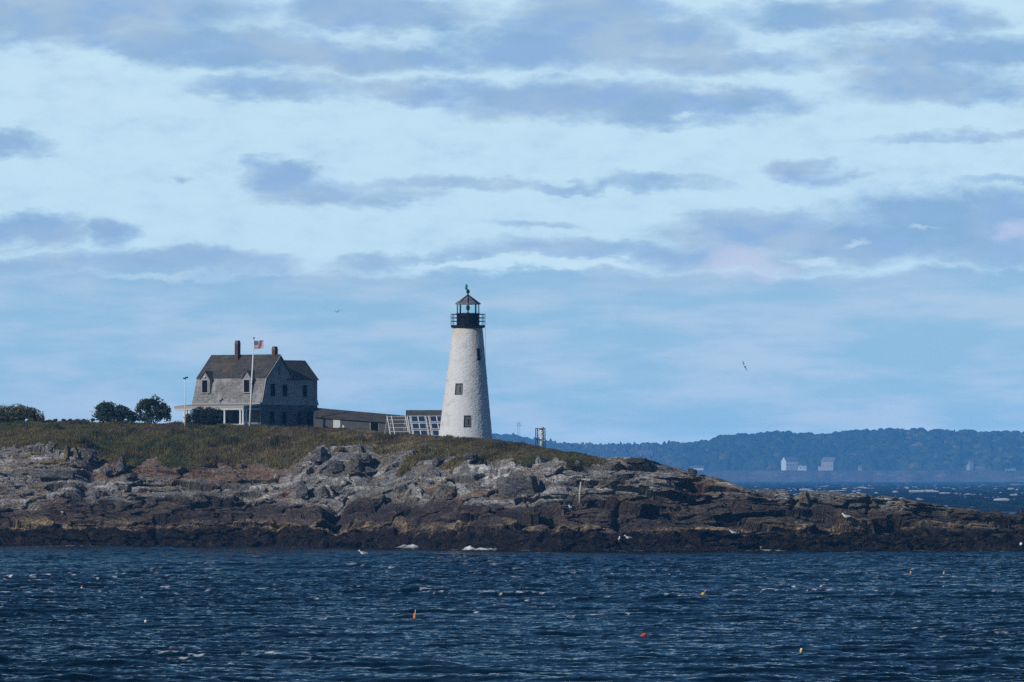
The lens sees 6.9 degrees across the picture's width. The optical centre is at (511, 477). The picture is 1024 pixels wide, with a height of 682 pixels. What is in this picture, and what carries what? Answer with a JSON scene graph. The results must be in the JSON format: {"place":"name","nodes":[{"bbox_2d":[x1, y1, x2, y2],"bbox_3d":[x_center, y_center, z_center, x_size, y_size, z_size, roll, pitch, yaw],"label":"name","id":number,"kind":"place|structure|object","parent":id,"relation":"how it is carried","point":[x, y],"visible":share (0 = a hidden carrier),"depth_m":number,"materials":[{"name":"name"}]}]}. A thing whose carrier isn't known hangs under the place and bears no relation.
{"place":"outdoors","nodes":[
{"label":"outdoors","id":0,"kind":"place"},
{"bbox_2d":[0,482,1023,681],"bbox_3d":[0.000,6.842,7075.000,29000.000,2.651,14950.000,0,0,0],"label":"water","id":1,"kind":"structure","parent":0,"point":[271,614],"depth_m":430.32,"materials":[{"name":"blue liquid"}]},
{"bbox_2d":[0,422,1023,551],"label":"ground","id":2,"kind":"structure","parent":0,"point":[651,505],"depth_m":824.73,"materials":[{"name":"stone"}]},
{"bbox_2d":[0,403,44,422],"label":"bush","id":3,"kind":"object","parent":2,"relation":"on","point":[18,413],"visible":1,"depth_m":913.44,"materials":[{"name":"green plant"}]},
{"bbox_2d":[28,467,74,479],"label":"boulder","id":4,"kind":"object","parent":2,"relation":"on","point":[51,474],"visible":1,"depth_m":873.47,"materials":[{"name":"grey stone"}]},
{"bbox_2d":[48,441,55,450],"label":"boulder","id":5,"kind":"object","parent":2,"relation":"on","point":[51,444],"visible":1,"depth_m":882.88,"materials":[{"name":"grey stone"}]},
{"bbox_2d":[64,445,70,458],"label":"boulder","id":6,"kind":"object","parent":2,"relation":"on","point":[67,451],"visible":1,"depth_m":879.15,"materials":[{"name":"grey stone"}]},
{"bbox_2d":[41,418,94,422],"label":"hedge","id":7,"kind":"object","parent":2,"relation":"on","point":[63,419],"visible":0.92,"depth_m":910.45,"materials":[{"name":"green plant"}]},
{"bbox_2d":[73,446,79,458],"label":"boulder","id":8,"kind":"object","parent":2,"relation":"on","point":[76,454],"visible":1,"depth_m":878.44,"materials":[{"name":"grey stone"}]},
{"bbox_2d":[80,448,93,464],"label":"boulder","id":9,"kind":"object","parent":2,"relation":"on","point":[87,456],"visible":1,"depth_m":878.60,"materials":[{"name":"grey stone"}]},
{"bbox_2d":[100,465,112,475],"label":"boulder","id":10,"kind":"object","parent":2,"relation":"on","point":[107,470],"visible":1,"depth_m":873.82,"materials":[{"name":"grey stone"}]},
{"bbox_2d":[91,400,138,422],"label":"tree","id":11,"kind":"object","parent":2,"relation":"on","point":[109,412],"visible":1,"depth_m":907.54,"materials":[{"name":"green plant"}]},
{"bbox_2d":[114,457,127,472],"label":"boulder","id":12,"kind":"object","parent":2,"relation":"on","point":[121,465],"visible":1,"depth_m":874.23,"materials":[{"name":"grey stone"}]},
{"bbox_2d":[126,472,137,481],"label":"boulder","id":13,"kind":"object","parent":2,"relation":"on","point":[132,477],"visible":1,"depth_m":869.86,"materials":[{"name":"grey stone"}]},
{"bbox_2d":[134,394,171,423],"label":"tree","id":14,"kind":"object","parent":2,"relation":"on","point":[161,411],"visible":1,"depth_m":904.89,"materials":[{"name":"green plant"}]},
{"bbox_2d":[183,377,187,425],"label":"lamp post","id":15,"kind":"object","parent":2,"relation":"on","point":[185,400],"visible":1,"depth_m":900.46,"materials":[{"name":"white metal"}]},
{"bbox_2d":[183,413,190,423],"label":"bush","id":16,"kind":"object","parent":2,"relation":"on","point":[188,417],"visible":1,"depth_m":902.55,"materials":[{"name":"green plant"}]},
{"bbox_2d":[189,406,229,424],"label":"bush","id":17,"kind":"object","parent":2,"relation":"on","point":[207,415],"visible":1,"depth_m":900.12,"materials":[{"name":"green plant"}]},
{"bbox_2d":[174,340,318,426],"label":"house","id":18,"kind":"structure","parent":2,"relation":"on","point":[284,392],"depth_m":903.42,"materials":[{"name":"grey wood"}]},
{"bbox_2d":[244,407,249,421],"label":"window","id":19,"kind":"structure","parent":18,"relation":"in","point":[246,407],"depth_m":901.15,"materials":[{"name":"glass"}]},
{"bbox_2d":[269,411,274,424],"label":"window","id":20,"kind":"structure","parent":18,"relation":"in","point":[271,413],"depth_m":901.48,"materials":[{"name":"blue glass"}]},
{"bbox_2d":[270,383,275,396],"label":"window","id":21,"kind":"structure","parent":18,"relation":"in","point":[272,385],"depth_m":901.59,"materials":[{"name":"blue glass"}]},
{"bbox_2d":[281,411,286,424],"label":"window","id":22,"kind":"structure","parent":18,"relation":"in","point":[283,413],"depth_m":902.91,"materials":[{"name":"glass"}]},
{"bbox_2d":[282,383,287,396],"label":"window","id":23,"kind":"structure","parent":18,"relation":"in","point":[284,385],"depth_m":903.02,"materials":[{"name":"blue glass"}]},
{"bbox_2d":[296,411,302,424],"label":"window","id":24,"kind":"structure","parent":18,"relation":"in","point":[299,413],"depth_m":904.90,"materials":[{"name":"blue glass"}]},
{"bbox_2d":[302,384,307,397],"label":"window","id":25,"kind":"structure","parent":18,"relation":"in","point":[304,386],"depth_m":905.45,"materials":[{"name":"blue glass"}]},
{"bbox_2d":[305,412,311,425],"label":"window","id":26,"kind":"structure","parent":18,"relation":"in","point":[308,414],"depth_m":906.00,"materials":[{"name":"glass"}]},
{"bbox_2d":[249,337,254,425],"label":"flagpole","id":27,"kind":"object","parent":2,"relation":"on","point":[251,386],"visible":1,"depth_m":896.94,"materials":[{"name":"white metal"}]},
{"bbox_2d":[254,340,263,348],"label":"flag","id":28,"kind":"object","parent":27,"relation":"attached to","point":[258,344],"visible":1,"depth_m":896.95,"materials":[{"name":"multicoloured fabric"}]},
{"bbox_2d":[295,480,308,497],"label":"boulder","id":29,"kind":"object","parent":2,"relation":"on","point":[301,487],"visible":1,"depth_m":851.03,"materials":[{"name":"grey stone"}]},
{"bbox_2d":[0,419,606,475],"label":"grass","id":30,"kind":"structure","parent":2,"relation":"on","point":[272,445],"depth_m":882.18,"materials":[{"name":"green plant"}]},
{"bbox_2d":[309,446,328,461],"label":"boulder","id":31,"kind":"object","parent":2,"relation":"on","point":[319,454],"visible":1,"depth_m":859.56,"materials":[{"name":"grey stone"}]},
{"bbox_2d":[317,485,326,495],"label":"boulder","id":32,"kind":"object","parent":2,"relation":"on","point":[322,491],"visible":1,"depth_m":849.45,"materials":[{"name":"grey stone"}]},
{"bbox_2d":[327,460,344,471],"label":"boulder","id":33,"kind":"object","parent":2,"relation":"on","point":[335,465],"visible":1,"depth_m":853.55,"materials":[{"name":"grey stone"}]},
{"bbox_2d":[345,457,362,473],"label":"boulder","id":34,"kind":"object","parent":2,"relation":"on","point":[353,464],"visible":1,"depth_m":850.88,"materials":[{"name":"grey stone"}]},
{"bbox_2d":[314,408,405,432],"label":"covered walkway","id":35,"kind":"structure","parent":2,"relation":"on","point":[328,418],"depth_m":903.20,"materials":[{"name":"white paint"}]},
{"bbox_2d":[333,419,339,427],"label":"window","id":36,"kind":"structure","parent":35,"relation":"in","point":[336,422],"depth_m":903.13,"materials":[{"name":"white paint"}]},
{"bbox_2d":[350,453,371,463],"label":"boulder","id":37,"kind":"object","parent":2,"relation":"on","point":[365,458],"visible":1,"depth_m":852.73,"materials":[{"name":"grey stone"}]},
{"bbox_2d":[384,416,408,434],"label":"solar rack","id":38,"kind":"object","parent":2,"relation":"on","point":[393,427],"visible":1,"depth_m":875.27,"materials":[{"name":"grey metal"}]},
{"bbox_2d":[405,416,440,435],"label":"solar rack","id":39,"kind":"object","parent":2,"relation":"on","point":[423,425],"visible":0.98,"depth_m":874.77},
{"bbox_2d":[406,410,441,434],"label":"shed","id":40,"kind":"structure","parent":2,"relation":"on","point":[410,413],"depth_m":880.00,"materials":[{"name":"grey wood"}]},
{"bbox_2d":[432,457,446,466],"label":"boulder","id":41,"kind":"object","parent":2,"relation":"on","point":[437,461],"visible":1,"depth_m":838.01,"materials":[{"name":"grey stone"}]},
{"bbox_2d":[436,486,456,498],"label":"boulder","id":42,"kind":"object","parent":2,"relation":"on","point":[441,491],"visible":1,"depth_m":824.22,"materials":[{"name":"grey stone"}]},
{"bbox_2d":[439,284,492,438],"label":"lighthouse","id":43,"kind":"object","parent":2,"relation":"on","point":[465,410],"visible":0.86,"depth_m":870.34,"materials":[{"name":"stone"}]},
{"bbox_2d":[455,383,462,394],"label":"window","id":44,"kind":"structure","parent":43,"relation":"in","point":[459,386],"depth_m":870.02,"materials":[{"name":"grey glass"}]},
{"bbox_2d":[464,415,470,426],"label":"window","id":45,"kind":"structure","parent":43,"relation":"in","point":[467,418],"depth_m":869.59,"materials":[{"name":"grey glass"}]},
{"bbox_2d":[477,349,480,360],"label":"window","id":46,"kind":"structure","parent":43,"relation":"in","point":[478,350],"depth_m":870.87,"materials":[{"name":"glass"}]},
{"bbox_2d":[463,452,477,461],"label":"boulder","id":47,"kind":"object","parent":2,"relation":"on","point":[471,457],"visible":1,"depth_m":830.05,"materials":[{"name":"grey stone"}]},
{"bbox_2d":[496,475,538,498],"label":"boulder","id":48,"kind":"object","parent":2,"relation":"on","point":[510,487],"visible":1,"depth_m":813.52,"materials":[{"name":"grey stone"}]},
{"bbox_2d":[535,427,545,446],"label":"tank stand","id":49,"kind":"object","parent":2,"relation":"on","point":[541,435],"visible":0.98,"depth_m":841.23,"materials":[{"name":"metal"}]},
{"bbox_2d":[579,482,581,502],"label":"driftwood post","id":50,"kind":"object","parent":2,"relation":"on","point":[580,492],"visible":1,"depth_m":805.95,"materials":[{"name":"grey wood"}]},
{"bbox_2d":[606,474,629,486],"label":"boulder","id":51,"kind":"object","parent":2,"relation":"on","point":[613,480],"visible":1,"depth_m":807.86,"materials":[{"name":"grey stone"}]},
{"bbox_2d":[625,458,647,462],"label":"boulder","id":52,"kind":"object","parent":2,"relation":"on","point":[636,460],"visible":1,"depth_m":810.07,"materials":[{"name":"grey stone"}]},
{"bbox_2d":[687,468,696,475],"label":"boulder","id":53,"kind":"object","parent":2,"relation":"on","point":[692,472],"visible":1,"depth_m":807.53,"materials":[{"name":"grey stone"}]},
{"bbox_2d":[798,491,809,506],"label":"boulder","id":54,"kind":"object","parent":2,"relation":"on","point":[804,498],"visible":1,"depth_m":802.17,"materials":[{"name":"grey stone"}]},
{"bbox_2d":[953,521,964,528],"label":"boulder","id":55,"kind":"object","parent":2,"relation":"on","point":[958,524],"visible":1,"depth_m":796.15,"materials":[{"name":"grey stone"}]},
{"bbox_2d":[990,510,1002,515],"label":"boulder","id":56,"kind":"object","parent":2,"relation":"on","point":[996,512],"visible":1,"depth_m":802.67,"materials":[{"name":"grey stone"}]},
{"bbox_2d":[1017,508,1023,519],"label":"boulder","id":57,"kind":"object","parent":2,"relation":"on","point":[1020,516],"visible":1,"depth_m":803.44,"materials":[{"name":"grey stone"}]},
{"bbox_2d":[0,0,1023,444],"label":"sky","id":58,"kind":"structure","parent":0,"point":[640,203],"materials":[{"name":"blue"}]},
{"bbox_2d":[687,470,1023,481],"bbox_3d":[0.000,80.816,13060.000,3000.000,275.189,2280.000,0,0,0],"label":"hills","id":59,"kind":"structure","parent":0,"point":[872,476],"depth_m":11994.52,"materials":[{"name":"blue"}]},
{"bbox_2d":[637,450,651,455],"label":"shore house","id":60,"kind":"structure","parent":59,"relation":"on","point":[644,452],"depth_m":12562.24,"materials":[{"name":"white"}]},
{"bbox_2d":[690,466,703,469],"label":"shore house","id":61,"kind":"structure","parent":59,"relation":"on","point":[698,467],"depth_m":12071.32,"materials":[{"name":"white"}]},
{"bbox_2d":[492,427,1023,470],"bbox_3d":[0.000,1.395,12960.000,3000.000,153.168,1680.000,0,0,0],"label":"forest","id":62,"kind":"object","parent":59,"relation":"on","point":[920,448],"visible":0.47,"depth_m":12494.10,"materials":[{"name":"plant"}]},
{"bbox_2d":[781,457,801,469],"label":"shore house","id":63,"kind":"structure","parent":59,"relation":"on","point":[789,463],"depth_m":12091.15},
{"bbox_2d":[798,466,806,469],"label":"shore house","id":64,"kind":"structure","parent":59,"relation":"on","point":[801,467],"depth_m":12050.00,"materials":[{"name":"white"}]},
{"bbox_2d":[818,457,837,470],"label":"shore house","id":65,"kind":"structure","parent":59,"relation":"on","point":[829,463],"depth_m":12081.36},
{"bbox_2d":[966,460,984,469],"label":"shore house","id":66,"kind":"structure","parent":59,"relation":"on","point":[971,465],"depth_m":12059.95,"materials":[{"name":"white"}]}
]}

